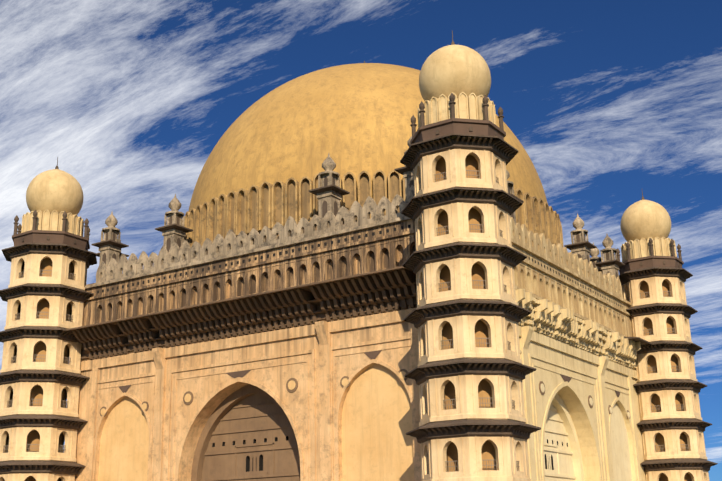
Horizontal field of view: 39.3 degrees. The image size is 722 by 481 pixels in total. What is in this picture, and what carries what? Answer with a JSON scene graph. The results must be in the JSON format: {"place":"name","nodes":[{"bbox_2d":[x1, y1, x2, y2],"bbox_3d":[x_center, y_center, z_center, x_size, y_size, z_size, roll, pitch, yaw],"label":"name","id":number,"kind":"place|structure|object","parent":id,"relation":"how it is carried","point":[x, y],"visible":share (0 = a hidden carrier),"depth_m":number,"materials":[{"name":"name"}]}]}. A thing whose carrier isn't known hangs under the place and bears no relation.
{"place":"outdoors","nodes":[
{"label":"outdoors","id":0,"kind":"place"},
{"bbox_2d":[0,157,96,480],"bbox_3d":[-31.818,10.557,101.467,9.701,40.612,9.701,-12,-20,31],"label":"tower","id":1,"kind":"structure","parent":0,"point":[49,256],"depth_m":98.89,"materials":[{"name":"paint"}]},
{"bbox_2d":[0,0,721,480],"label":"sky","id":2,"kind":"structure","parent":0,"point":[610,102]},
{"bbox_2d":[400,31,540,480],"bbox_3d":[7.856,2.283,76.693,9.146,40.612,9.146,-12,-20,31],"label":"tower","id":3,"kind":"structure","parent":0,"point":[469,372],"depth_m":73.77,"materials":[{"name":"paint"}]},
{"bbox_2d":[617,192,717,480],"bbox_3d":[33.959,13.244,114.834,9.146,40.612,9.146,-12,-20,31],"label":"tower","id":4,"kind":"structure","parent":0,"point":[654,275],"depth_m":112.24,"materials":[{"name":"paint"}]},
{"bbox_3d":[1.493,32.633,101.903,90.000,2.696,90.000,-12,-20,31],"label":"plinth terrace","id":5,"kind":"structure","parent":0,"visible":0},
{"bbox_2d":[62,185,421,480],"bbox_3d":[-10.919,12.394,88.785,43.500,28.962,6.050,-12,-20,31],"label":"facade","id":6,"kind":"structure","parent":5,"relation":"on","point":[285,356],"depth_m":89.15,"materials":[{"name":"stone"}]},
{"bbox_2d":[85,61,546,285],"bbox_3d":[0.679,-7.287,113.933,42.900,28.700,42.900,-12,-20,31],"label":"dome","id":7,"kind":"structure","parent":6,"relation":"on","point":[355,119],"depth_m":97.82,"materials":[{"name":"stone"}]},
{"bbox_2d":[91,136,624,278],"bbox_3d":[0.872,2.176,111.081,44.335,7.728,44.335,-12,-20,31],"label":"rooftop pinnacles","id":8,"kind":"object","parent":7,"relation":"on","point":[329,192],"visible":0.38,"depth_m":99.47,"materials":[{"name":"stone"}]},
{"bbox_2d":[184,170,563,247],"bbox_3d":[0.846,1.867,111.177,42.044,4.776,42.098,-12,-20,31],"label":"dome base petals","id":9,"kind":"object","parent":7,"relation":"on","point":[267,204],"visible":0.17,"depth_m":94.08,"materials":[{"name":"stone"}]},
{"bbox_2d":[510,217,651,480],"bbox_3d":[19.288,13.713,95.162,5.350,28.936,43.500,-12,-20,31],"label":"facade","id":10,"kind":"structure","parent":5,"relation":"on","point":[580,345],"depth_m":98.73,"materials":[{"name":"stone"}]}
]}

